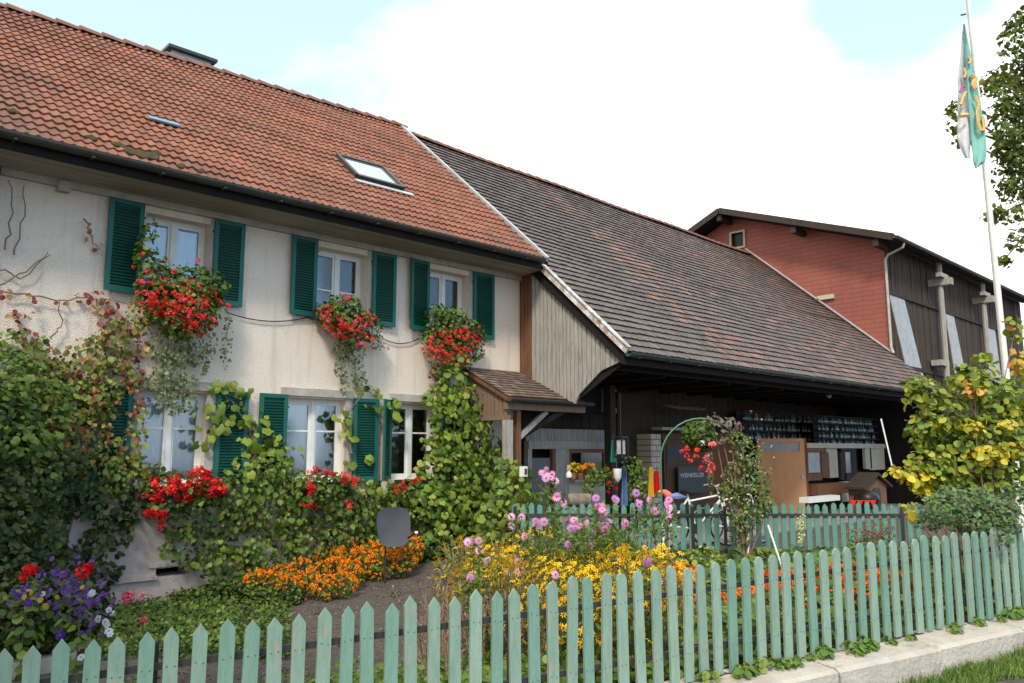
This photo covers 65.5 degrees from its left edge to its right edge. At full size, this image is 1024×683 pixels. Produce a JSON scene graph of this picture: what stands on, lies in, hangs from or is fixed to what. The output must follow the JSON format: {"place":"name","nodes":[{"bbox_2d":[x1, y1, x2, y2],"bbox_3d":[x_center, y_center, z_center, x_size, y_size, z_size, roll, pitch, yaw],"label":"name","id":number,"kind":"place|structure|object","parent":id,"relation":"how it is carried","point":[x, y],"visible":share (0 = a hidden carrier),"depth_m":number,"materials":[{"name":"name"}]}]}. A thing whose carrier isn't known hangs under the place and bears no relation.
{"place":"outdoors","nodes":[
{"label":"outdoors","id":0,"kind":"place"},
{"bbox_2d":[0,491,1023,682],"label":"garden soil","id":1,"kind":"structure","parent":0,"point":[424,569],"depth_m":10.12,"materials":[{"name":"brown soil"}]},
{"bbox_2d":[4,564,45,681],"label":"geranium","id":2,"kind":"object","parent":1,"relation":"on","point":[19,648],"visible":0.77,"depth_m":5.38,"materials":[{"name":"green plant"}]},
{"bbox_2d":[0,344,87,631],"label":"vine bush","id":3,"kind":"object","parent":1,"relation":"on","point":[24,444],"visible":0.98,"depth_m":8.69,"materials":[{"name":"green plant"}]},
{"bbox_2d":[0,555,115,681],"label":"flowering plant","id":4,"kind":"object","parent":1,"relation":"on","point":[47,616],"visible":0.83,"depth_m":5.62,"materials":[{"name":"purple plant"}]},
{"bbox_2d":[54,562,95,682],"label":"geranium","id":5,"kind":"object","parent":1,"relation":"on","point":[75,666],"visible":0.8,"depth_m":5.46,"materials":[{"name":"green plant"}]},
{"bbox_2d":[109,590,138,682],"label":"rose","id":6,"kind":"object","parent":1,"relation":"on","point":[126,597],"visible":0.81,"depth_m":6.35,"materials":[{"name":"green plant"}]},
{"bbox_2d":[115,596,238,638],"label":"leafy groundcover","id":7,"kind":"object","parent":1,"relation":"on","point":[189,621],"visible":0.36,"depth_m":9.53,"materials":[{"name":"green plant"}]},
{"bbox_2d":[87,588,292,660],"bbox_3d":[-3.728,3.191,9.050,2.409,0.287,3.457,2,-8,-16],"label":"leafy groundcover","id":8,"kind":"object","parent":1,"relation":"on","point":[117,622],"visible":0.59,"depth_m":8.94,"materials":[{"name":"green plant"}]},
{"bbox_2d":[165,572,303,605],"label":"leafy groundcover","id":9,"kind":"object","parent":1,"relation":"on","point":[297,598],"visible":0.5,"depth_m":10.47,"materials":[{"name":"green plant"}]},
{"bbox_2d":[239,567,272,593],"bbox_3d":[-3.444,3.274,10.740,0.468,0.452,0.437,-3,-8,21],"label":"marigold","id":10,"kind":"object","parent":1,"relation":"on","point":[247,576],"visible":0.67,"depth_m":10.63,"materials":[{"name":"orange plant"}]},
{"bbox_2d":[0,2,549,617],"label":"farmhouse","id":11,"kind":"object","parent":1,"relation":"on","point":[284,212],"visible":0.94,"depth_m":12.12,"materials":[{"name":"paint"}]},
{"bbox_2d":[0,477,140,613],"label":"ivy","id":12,"kind":"object","parent":11,"relation":"attached to","point":[120,515],"visible":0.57,"depth_m":9.89,"materials":[{"name":"green plant"}]},
{"bbox_2d":[0,180,153,580],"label":"virginia creeper","id":13,"kind":"object","parent":11,"relation":"attached to","point":[90,415],"visible":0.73,"depth_m":10.04,"materials":[{"name":"green plant"}]},
{"bbox_2d":[134,391,203,485],"bbox_3d":[-4.758,1.342,10.978,0.920,1.280,0.118,7,-11,-43],"label":"window","id":14,"kind":"structure","parent":11,"relation":"in","point":[170,441],"depth_m":10.99,"materials":[{"name":"white glass"}]},
{"bbox_2d":[142,216,204,290],"bbox_3d":[-4.856,-1.145,11.320,0.900,1.140,0.118,7,-11,-43],"label":"window","id":15,"kind":"structure","parent":11,"relation":"in","point":[181,248],"depth_m":11.39,"materials":[{"name":"white glass"}]},
{"bbox_2d":[132,462,230,532],"bbox_3d":[-4.336,2.048,10.576,1.270,0.895,0.696,7,-11,-43],"label":"flower box","id":16,"kind":"object","parent":11,"relation":"attached to","point":[177,493],"visible":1,"depth_m":10.39,"materials":[{"name":"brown wood"}]},
{"bbox_2d":[131,218,232,419],"bbox_3d":[-4.447,-0.282,10.783,1.523,2.649,0.698,7,-11,-43],"label":"flower box","id":17,"kind":"object","parent":11,"relation":"attached to","point":[161,294],"visible":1,"depth_m":10.70,"materials":[{"name":"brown wood"}]},
{"bbox_2d":[192,379,298,554],"bbox_3d":[-3.778,1.877,11.490,1.728,2.612,0.353,7,-11,-43],"label":"grapevine","id":18,"kind":"object","parent":11,"relation":"attached to","point":[219,419],"visible":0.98,"depth_m":11.40,"materials":[{"name":"green plant"}]},
{"bbox_2d":[157,446,442,578],"bbox_3d":[-2.884,2.715,12.071,4.765,2.243,0.493,7,-11,-43],"label":"wall creeper","id":19,"kind":"object","parent":11,"relation":"attached to","point":[252,473],"depth_m":11.45,"materials":[{"name":"green plant"}]},
{"bbox_2d":[287,398,340,480],"bbox_3d":[-3.162,1.549,12.493,1.000,1.280,0.118,7,-11,-43],"label":"window","id":20,"kind":"structure","parent":11,"relation":"in","point":[311,427],"depth_m":12.51,"materials":[{"name":"white glass"}]},
{"bbox_2d":[286,465,359,510],"bbox_3d":[-2.821,2.208,11.999,1.140,0.692,0.688,7,-11,-43],"label":"flower box","id":21,"kind":"object","parent":11,"relation":"attached to","point":[310,490],"visible":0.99,"depth_m":11.85,"materials":[{"name":"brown wood"}]},
{"bbox_2d":[316,250,360,311],"bbox_3d":[-2.921,-0.896,13.136,0.930,1.140,0.085,7,-11,-43],"label":"window","id":22,"kind":"structure","parent":11,"relation":"in","point":[337,273],"depth_m":13.15,"materials":[{"name":"white glass"}]},
{"bbox_2d":[313,292,389,395],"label":"hanging flowers","id":23,"kind":"object","parent":11,"relation":"attached to","point":[329,317],"visible":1,"depth_m":12.56,"materials":[{"name":"red plant"}]},
{"bbox_2d":[331,385,402,547],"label":"grapevine","id":24,"kind":"object","parent":11,"relation":"attached to","point":[369,458],"visible":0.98,"depth_m":12.81,"materials":[{"name":"green plant"}]},
{"bbox_2d":[391,404,430,478],"bbox_3d":[-1.798,1.724,13.767,0.950,1.280,0.085,7,-11,-43],"label":"window","id":25,"kind":"structure","parent":11,"relation":"in","point":[406,444],"depth_m":13.76,"materials":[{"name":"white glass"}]},
{"bbox_2d":[385,476,443,502],"bbox_3d":[-1.619,2.464,13.238,0.578,0.462,1.266,-4,-9,30],"label":"flower box","id":26,"kind":"object","parent":11,"relation":"attached to","point":[397,487],"visible":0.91,"depth_m":12.96,"materials":[{"name":"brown wood"}]},
{"bbox_2d":[429,271,461,323],"bbox_3d":[-1.301,-0.685,14.675,0.920,1.140,0.085,7,-11,-43],"label":"window","id":27,"kind":"structure","parent":11,"relation":"in","point":[445,289],"depth_m":14.76,"materials":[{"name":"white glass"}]},
{"bbox_2d":[418,302,487,378],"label":"hanging flowers","id":28,"kind":"object","parent":11,"relation":"attached to","point":[453,328],"visible":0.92,"depth_m":13.94,"materials":[{"name":"red plant"}]},
{"bbox_2d":[404,353,540,547],"bbox_3d":[-0.314,2.025,13.787,3.065,3.678,1.543,7,-11,-43],"label":"grapevine","id":29,"kind":"object","parent":11,"relation":"attached to","point":[446,452],"visible":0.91,"depth_m":13.52,"materials":[{"name":"green plant"}]},
{"bbox_2d":[461,367,594,550],"bbox_3d":[0.284,2.076,14.546,2.150,3.233,1.436,7,-11,-43],"label":"porch","id":30,"kind":"object","parent":11,"relation":"attached to","point":[512,387],"visible":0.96,"depth_m":14.08,"materials":[{"name":"wood"}]},
{"bbox_2d":[287,556,311,585],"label":"marigold","id":31,"kind":"object","parent":1,"relation":"on","point":[300,560],"visible":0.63,"depth_m":11.32,"materials":[{"name":"orange plant"}]},
{"bbox_2d":[294,568,322,599],"bbox_3d":[-2.733,3.252,10.668,0.394,0.424,0.422,-1,-8,10],"label":"marigold","id":32,"kind":"object","parent":1,"relation":"on","point":[315,582],"visible":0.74,"depth_m":10.63,"materials":[{"name":"orange plant"}]},
{"bbox_2d":[310,573,339,600],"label":"marigold","id":33,"kind":"object","parent":1,"relation":"on","point":[325,582],"visible":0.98,"depth_m":10.49,"materials":[{"name":"orange plant"}]},
{"bbox_2d":[324,555,353,587],"bbox_3d":[-2.462,3.273,11.324,0.442,0.468,0.473,-6,-10,35],"label":"marigold","id":34,"kind":"object","parent":1,"relation":"on","point":[332,561],"visible":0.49,"depth_m":11.31,"materials":[{"name":"orange plant"}]},
{"bbox_2d":[330,568,357,599],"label":"marigold","id":35,"kind":"object","parent":1,"relation":"on","point":[342,592],"visible":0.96,"depth_m":10.59,"materials":[{"name":"orange plant"}]},
{"bbox_2d":[200,530,499,607],"bbox_3d":[-2.241,3.383,12.230,5.160,0.777,0.850,7,-11,-43],"label":"leafy groundcover","id":36,"kind":"object","parent":1,"relation":"on","point":[218,585],"visible":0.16,"depth_m":11.40,"materials":[{"name":"green plant"}]},
{"bbox_2d":[335,558,364,590],"bbox_3d":[-2.269,3.260,11.147,0.401,0.441,0.429,-5,-9,30],"label":"marigold","id":37,"kind":"object","parent":1,"relation":"on","point":[356,569],"visible":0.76,"depth_m":11.10,"materials":[{"name":"orange plant"}]},
{"bbox_2d":[348,546,380,580],"bbox_3d":[-2.189,3.259,11.687,0.550,0.517,0.514,5,-9,-31],"label":"marigold","id":38,"kind":"object","parent":1,"relation":"on","point":[361,557],"visible":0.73,"depth_m":11.64,"materials":[{"name":"orange plant"}]},
{"bbox_2d":[365,547,398,580],"bbox_3d":[-1.889,3.245,11.605,0.508,0.492,0.475,-5,-10,35],"label":"marigold","id":39,"kind":"object","parent":1,"relation":"on","point":[380,569],"visible":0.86,"depth_m":11.51,"materials":[{"name":"orange plant"}]},
{"bbox_2d":[377,507,417,582],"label":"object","id":40,"kind":"object","parent":1,"relation":"on","point":[393,526],"visible":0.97,"depth_m":11.38,"materials":[{"name":"metal"}]},
{"bbox_2d":[386,546,418,578],"bbox_3d":[-1.612,3.240,11.699,0.498,0.476,0.465,-4,-9,25],"label":"marigold","id":41,"kind":"object","parent":1,"relation":"on","point":[403,560],"visible":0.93,"depth_m":11.62,"materials":[{"name":"orange plant"}]},
{"bbox_2d":[395,532,425,567],"bbox_3d":[-1.597,3.240,12.322,0.523,0.567,0.560,-6,-10,38],"label":"marigold","id":42,"kind":"object","parent":1,"relation":"on","point":[418,552],"visible":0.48,"depth_m":12.26,"materials":[{"name":"orange plant"}]},
{"bbox_2d":[233,644,595,682],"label":"leafy groundcover","id":43,"kind":"object","parent":1,"relation":"on","point":[377,675],"visible":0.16,"depth_m":6.66,"materials":[{"name":"green plant"}]},
{"bbox_2d":[430,534,484,610],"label":"rudbeckia","id":44,"kind":"object","parent":1,"relation":"on","point":[460,555],"visible":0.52,"depth_m":9.43,"materials":[{"name":"yellow plant"}]},
{"bbox_2d":[392,567,554,677],"bbox_3d":[-0.261,2.490,7.108,1.600,1.016,2.287,1,-8,-5],"label":"dry seedhead plant","id":45,"kind":"object","parent":1,"relation":"on","point":[464,634],"visible":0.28,"depth_m":6.73,"materials":[{"name":"brown plant"}]},
{"bbox_2d":[455,534,498,662],"bbox_3d":[-0.284,2.202,6.620,0.371,1.184,0.545,1,-8,-8],"label":"aster","id":46,"kind":"object","parent":1,"relation":"on","point":[471,577],"visible":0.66,"depth_m":6.65,"materials":[{"name":"green plant"}]},
{"bbox_2d":[447,553,507,632],"bbox_3d":[-0.345,2.674,8.319,0.688,0.940,0.712,1,-8,-8],"label":"rudbeckia","id":47,"kind":"object","parent":1,"relation":"on","point":[460,572],"visible":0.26,"depth_m":8.33,"materials":[{"name":"yellow plant"}]},
{"bbox_2d":[479,555,542,659],"bbox_3d":[-0.040,2.362,6.947,0.640,0.974,0.662,6,-10,-37],"label":"rudbeckia","id":48,"kind":"object","parent":1,"relation":"on","point":[521,588],"visible":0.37,"depth_m":6.94,"materials":[{"name":"yellow plant"}]},
{"bbox_2d":[377,649,667,682],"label":"leafy groundcover","id":49,"kind":"object","parent":1,"relation":"on","point":[443,679],"visible":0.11,"depth_m":5.98,"materials":[{"name":"green plant"}]},
{"bbox_2d":[502,516,553,600],"bbox_3d":[0.199,2.359,7.775,0.465,1.320,0.568,7,-11,-43],"label":"aster","id":50,"kind":"object","parent":1,"relation":"on","point":[536,522],"visible":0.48,"depth_m":7.75,"materials":[{"name":"green plant"}]},
{"bbox_2d":[508,466,569,618],"bbox_3d":[0.354,2.150,8.020,0.566,1.780,0.708,7,-11,-43],"label":"aster","id":51,"kind":"object","parent":1,"relation":"on","point":[547,475],"visible":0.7,"depth_m":8.01,"materials":[{"name":"pink plant"}]},
{"bbox_2d":[511,554,579,650],"bbox_3d":[0.302,2.391,7.137,0.679,0.948,0.702,-7,-10,40],"label":"rudbeckia","id":52,"kind":"object","parent":1,"relation":"on","point":[537,564],"visible":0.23,"depth_m":7.17,"materials":[{"name":"yellow plant"}]},
{"bbox_2d":[520,561,600,666],"bbox_3d":[0.393,2.198,6.355,0.688,0.883,0.710,-6,-10,35],"label":"rudbeckia","id":53,"kind":"object","parent":1,"relation":"on","point":[541,590],"visible":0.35,"depth_m":6.33,"materials":[{"name":"yellow plant"}]},
{"bbox_2d":[515,502,618,621],"bbox_3d":[0.520,2.271,7.587,1.081,1.434,0.515,4,-9,-29],"label":"aster","id":54,"kind":"object","parent":1,"relation":"on","point":[576,528],"visible":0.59,"depth_m":7.62,"materials":[{"name":"green plant"}]},
{"bbox_2d":[568,493,591,522],"bbox_3d":[1.106,2.966,12.876,0.385,1.016,0.225,-2,-8,12],"label":"log","id":55,"kind":"object","parent":1,"relation":"on","point":[576,499],"visible":0.63,"depth_m":12.85,"materials":[{"name":"beige wood"}]},
{"bbox_2d":[514,506,656,581],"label":"cosmos foliage","id":56,"kind":"object","parent":1,"relation":"on","point":[562,535],"visible":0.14,"depth_m":9.04,"materials":[{"name":"green plant"}]},
{"bbox_2d":[558,563,633,662],"bbox_3d":[0.636,2.169,6.262,0.684,0.848,0.662,-6,-10,36],"label":"rudbeckia","id":57,"kind":"object","parent":1,"relation":"on","point":[562,616],"visible":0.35,"depth_m":6.20,"materials":[{"name":"yellow plant"}]},
{"bbox_2d":[543,554,666,653],"bbox_3d":[0.740,2.089,6.031,0.982,0.919,0.458,4,-9,-28],"label":"aster","id":58,"kind":"object","parent":1,"relation":"on","point":[647,561],"visible":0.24,"depth_m":6.12,"materials":[{"name":"green plant"}]},
{"bbox_2d":[583,489,652,577],"bbox_3d":[1.062,2.199,7.836,0.701,1.471,0.500,-1,-8,11],"label":"aster","id":59,"kind":"object","parent":1,"relation":"on","point":[624,522],"visible":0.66,"depth_m":7.83,"materials":[{"name":"pink plant"}]},
{"bbox_2d":[581,542,666,668],"bbox_3d":[0.856,2.064,6.180,0.662,0.980,0.684,6,-10,-39],"label":"rudbeckia","id":60,"kind":"object","parent":1,"relation":"on","point":[631,627],"visible":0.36,"depth_m":6.12,"materials":[{"name":"yellow plant"}]},
{"bbox_2d":[613,549,695,659],"bbox_3d":[1.112,2.127,6.371,0.672,0.900,0.650,-3,-9,24],"label":"rudbeckia","id":61,"kind":"object","parent":1,"relation":"on","point":[665,634],"visible":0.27,"depth_m":6.31,"materials":[{"name":"yellow plant"}]},
{"bbox_2d":[638,491,682,589],"bbox_3d":[1.459,2.210,7.908,0.433,1.451,0.737,-3,-8,23],"label":"aster","id":62,"kind":"object","parent":1,"relation":"on","point":[669,510],"visible":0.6,"depth_m":7.94,"materials":[{"name":"pink plant"}]},
{"bbox_2d":[631,541,696,643],"bbox_3d":[1.368,2.275,7.155,0.652,0.943,0.631,-6,-10,40],"label":"rudbeckia","id":63,"kind":"object","parent":1,"relation":"on","point":[661,552],"visible":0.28,"depth_m":7.12,"materials":[{"name":"yellow plant"}]},
{"bbox_2d":[410,131,961,549],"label":"barn","id":64,"kind":"structure","parent":1,"relation":"on","point":[661,329],"depth_m":18.97,"materials":[{"name":"tile"}]},
{"bbox_2d":[532,458,549,533],"bbox_3d":[0.545,3.061,15.799,0.585,1.482,0.040,7,-11,-43],"label":"door","id":65,"kind":"structure","parent":64,"relation":"in","point":[538,464],"depth_m":15.81,"materials":[{"name":"grey wood"}]},
{"bbox_2d":[550,449,604,526],"bbox_3d":[1.483,3.074,16.544,1.775,1.657,0.230,7,-11,-43],"label":"window","id":66,"kind":"structure","parent":64,"relation":"in","point":[597,456],"depth_m":16.71,"materials":[{"name":"grey wood"}]},
{"bbox_2d":[580,464,617,495],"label":"trailing plant","id":67,"kind":"object","parent":64,"relation":"on","point":[603,477],"visible":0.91,"depth_m":14.90,"materials":[{"name":"green plant"}]},
{"bbox_2d":[613,397,628,457],"bbox_3d":[1.846,1.430,13.531,0.180,1.080,0.180,7,-11,-43],"label":"wall lamp","id":68,"kind":"object","parent":64,"relation":"attached to","point":[620,446],"visible":1,"depth_m":13.46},
{"bbox_2d":[620,461,627,505],"bbox_3d":[1.924,2.443,13.701,0.129,0.765,0.070,0,-8,0],"label":"folded parasol","id":69,"kind":"object","parent":64,"relation":"hanging from","point":[624,497],"visible":0.98,"depth_m":13.68,"materials":[{"name":"fabric"}]},
{"bbox_2d":[621,456,651,509],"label":"shade shrub","id":70,"kind":"object","parent":64,"relation":"on","point":[636,479],"visible":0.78,"depth_m":14.33,"materials":[{"name":"green plant"}]},
{"bbox_2d":[677,466,705,493],"bbox_3d":[4.421,3.396,19.563,1.162,0.649,0.036,7,-11,-43],"label":"sign","id":71,"kind":"object","parent":64,"relation":"attached to","point":[692,478],"visible":1,"depth_m":19.54,"materials":[{"name":"stone"}]},
{"bbox_2d":[659,433,736,518],"bbox_3d":[4.923,3.390,20.277,3.752,2.044,0.092,7,-11,-43],"label":"door","id":72,"kind":"structure","parent":64,"relation":"in","point":[672,459],"depth_m":19.41,"materials":[{"name":"brown wood"}]},
{"bbox_2d":[707,440,743,513],"bbox_3d":[5.632,3.559,20.955,1.765,1.894,0.070,7,-11,-43],"label":"door","id":73,"kind":"structure","parent":64,"relation":"in","point":[717,478],"depth_m":20.83,"materials":[{"name":"brown wood"}]},
{"bbox_2d":[736,410,813,441],"bbox_3d":[7.614,2.432,22.587,4.279,0.820,0.240,7,-11,-43],"label":"bottle rack","id":74,"kind":"object","parent":64,"relation":"attached to","point":[739,413],"visible":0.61,"depth_m":22.29,"materials":[{"name":"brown wood"}]},
{"bbox_2d":[757,438,808,512],"bbox_3d":[7.229,3.564,21.232,1.256,1.959,0.100,-2,-8,17],"label":"open door","id":75,"kind":"structure","parent":64,"relation":"attached to","point":[788,477],"depth_m":21.22,"materials":[{"name":"brown wood"}]},
{"bbox_2d":[807,448,829,480],"bbox_3d":[8.268,3.337,21.642,1.386,0.861,0.100,7,-11,-43],"label":"window","id":76,"kind":"structure","parent":64,"relation":"in","point":[817,458],"depth_m":21.68,"materials":[{"name":"brown wood"}]},
{"bbox_2d":[799,495,839,517],"bbox_3d":[7.739,4.130,19.966,1.722,0.494,0.250,7,-11,-43],"label":"bench","id":77,"kind":"object","parent":64,"relation":"on","point":[811,500],"visible":0.69,"depth_m":19.74,"materials":[{"name":"white wood"}]},
{"bbox_2d":[813,415,878,443],"bbox_3d":[9.962,2.680,23.637,3.874,0.858,0.240,7,-11,-43],"label":"bottle rack","id":78,"kind":"object","parent":64,"relation":"attached to","point":[815,430],"visible":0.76,"depth_m":23.32,"materials":[{"name":"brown wood"}]},
{"bbox_2d":[838,448,856,479],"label":"window","id":79,"kind":"structure","parent":64,"relation":"in","point":[847,460],"depth_m":22.90,"materials":[{"name":"grey wood"}]},
{"bbox_2d":[854,490,879,513],"bbox_3d":[8.998,4.085,20.177,0.620,0.651,0.618,7,-11,-43],"label":"kettle grill","id":80,"kind":"object","parent":64,"relation":"on","point":[865,495],"visible":0.58,"depth_m":19.99,"materials":[{"name":"metal"}]},
{"bbox_2d":[844,472,892,513],"bbox_3d":[9.621,4.054,21.448,1.846,1.047,0.550,7,-11,-43],"label":"kennel","id":81,"kind":"object","parent":64,"relation":"on","point":[877,483],"visible":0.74,"depth_m":21.27,"materials":[{"name":"brown wood"}]},
{"bbox_2d":[652,483,745,546],"bbox_3d":[3.242,2.983,13.674,1.679,1.066,0.561,3,-8,-20],"label":"bicycle","id":82,"kind":"object","parent":1,"relation":"on","point":[685,491],"visible":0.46,"depth_m":13.70,"materials":[{"name":"metal"}]},
{"bbox_2d":[660,418,748,553],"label":"garden arch","id":83,"kind":"structure","parent":1,"relation":"on","point":[663,538],"depth_m":11.85,"materials":[{"name":"green metal"}]},
{"bbox_2d":[679,419,717,495],"bbox_3d":[2.785,1.724,11.816,0.530,1.160,0.660,-3,-8,20],"label":"hanging basket","id":84,"kind":"object","parent":83,"relation":"hanging from","point":[698,438],"visible":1,"depth_m":11.77,"materials":[{"name":"plant"}]},
{"bbox_2d":[687,545,726,574],"bbox_3d":[2.518,2.849,10.109,0.492,0.487,0.702,3,-8,-18],"label":"lady mantle","id":85,"kind":"object","parent":1,"relation":"on","point":[703,560],"visible":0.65,"depth_m":10.12,"materials":[{"name":"green plant"}]},
{"bbox_2d":[511,502,931,555],"bbox_3d":[3.298,2.954,12.366,6.700,0.902,0.096,0,-8,0],"label":"picket fence","id":86,"kind":"object","parent":1,"relation":"on","point":[791,515],"visible":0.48,"depth_m":12.40,"materials":[{"name":"wood"}]},
{"bbox_2d":[426,582,1021,682],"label":"leafy groundcover","id":87,"kind":"object","parent":1,"relation":"on","point":[543,668],"visible":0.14,"depth_m":6.25,"materials":[{"name":"green plant"}]},
{"bbox_2d":[687,483,772,544],"bbox_3d":[3.880,3.037,14.070,1.677,1.066,0.562,0,-8,1],"label":"bicycle","id":88,"kind":"object","parent":1,"relation":"on","point":[721,525],"visible":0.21,"depth_m":13.94,"materials":[{"name":"metal"}]},
{"bbox_2d":[703,410,775,555],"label":"climbing plant","id":89,"kind":"object","parent":1,"relation":"on","point":[739,492],"visible":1,"depth_m":11.74,"materials":[{"name":"green plant"}]},
{"bbox_2d":[641,545,931,585],"bbox_3d":[3.713,3.084,10.769,5.448,0.476,2.806,0,-8,0],"label":"leafy groundcover","id":90,"kind":"object","parent":1,"relation":"on","point":[764,554],"visible":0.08,"depth_m":11.46,"materials":[{"name":"green plant"}]},
{"bbox_2d":[815,644,836,659],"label":"weed","id":91,"kind":"object","parent":1,"relation":"on","point":[822,653],"visible":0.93,"depth_m":6.20,"materials":[{"name":"green plant"}]},
{"bbox_2d":[665,534,1020,651],"bbox_3d":[4.239,2.794,9.392,7.394,0.902,3.494,4,-9,-28],"label":"leafy groundcover","id":92,"kind":"object","parent":1,"relation":"on","point":[814,552],"visible":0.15,"depth_m":8.13,"materials":[{"name":"green plant"}]},
{"bbox_2d":[664,615,1023,682],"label":"kerb wall","id":93,"kind":"structure","parent":1,"relation":"on","point":[934,651],"depth_m":6.36,"materials":[{"name":"concrete"}]},
{"bbox_2d":[0,525,1023,682],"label":"picket fence","id":94,"kind":"object","parent":93,"relation":"on","point":[147,667],"visible":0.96,"depth_m":5.50,"materials":[{"name":"wood"}]},
{"bbox_2d":[731,662,756,679],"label":"weed","id":95,"kind":"object","parent":93,"relation":"on","point":[738,671],"visible":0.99,"depth_m":5.78,"materials":[{"name":"green plant"}]},
{"bbox_2d":[841,640,866,657],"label":"weed","id":96,"kind":"object","parent":1,"relation":"on","point":[859,650],"visible":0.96,"depth_m":6.29,"materials":[{"name":"green plant"}]},
{"bbox_2d":[688,208,1023,493],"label":"red barn","id":97,"kind":"structure","parent":1,"relation":"on","point":[923,311],"depth_m":28.64,"materials":[{"name":"red brick"}]},
{"bbox_2d":[729,229,745,247],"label":"window","id":98,"kind":"structure","parent":97,"relation":"in","point":[739,239],"depth_m":30.81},
{"bbox_2d":[841,512,907,551],"bbox_3d":[4.856,2.729,10.719,0.900,0.847,0.636,1,-8,-7],"label":"salvia","id":99,"kind":"object","parent":1,"relation":"on","point":[872,535],"visible":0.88,"depth_m":10.76,"materials":[{"name":"red plant"}]},
{"bbox_2d":[882,315,1023,580],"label":"witch hazel","id":100,"kind":"object","parent":1,"relation":"on","point":[1002,447],"visible":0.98,"depth_m":8.80,"materials":[{"name":"yellow plant"}]},
{"bbox_2d":[898,643,1023,682],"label":"grass","id":101,"kind":"structure","parent":1,"relation":"on","point":[998,670],"depth_m":6.37,"materials":[{"name":"green plant"}]},
{"bbox_2d":[913,481,1023,614],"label":"lavender bush","id":102,"kind":"object","parent":1,"relation":"on","point":[973,510],"visible":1,"depth_m":7.68,"materials":[{"name":"green plant"}]},
{"bbox_2d":[943,5,1023,270],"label":"broadleaf tree","id":103,"kind":"object","parent":1,"relation":"on","point":[1012,155],"visible":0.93,"depth_m":16.84,"materials":[{"name":"green plant"}]},
{"bbox_2d":[961,0,1023,538],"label":"flagpole","id":104,"kind":"object","parent":1,"relation":"on","point":[997,286],"visible":0.52,"depth_m":10.62,"materials":[{"name":"metal"}]},
{"bbox_2d":[957,24,986,168],"bbox_3d":[6.149,-3.313,10.721,0.342,2.076,0.254,0,-8,0],"label":"flag","id":105,"kind":"object","parent":104,"relation":"hanging from","point":[971,125],"visible":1,"depth_m":10.69,"materials":[{"name":"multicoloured fabric"}]},
{"bbox_2d":[0,0,1023,343],"label":"sky","id":106,"kind":"structure","parent":0,"point":[675,112],"materials":[{"name":"white"}]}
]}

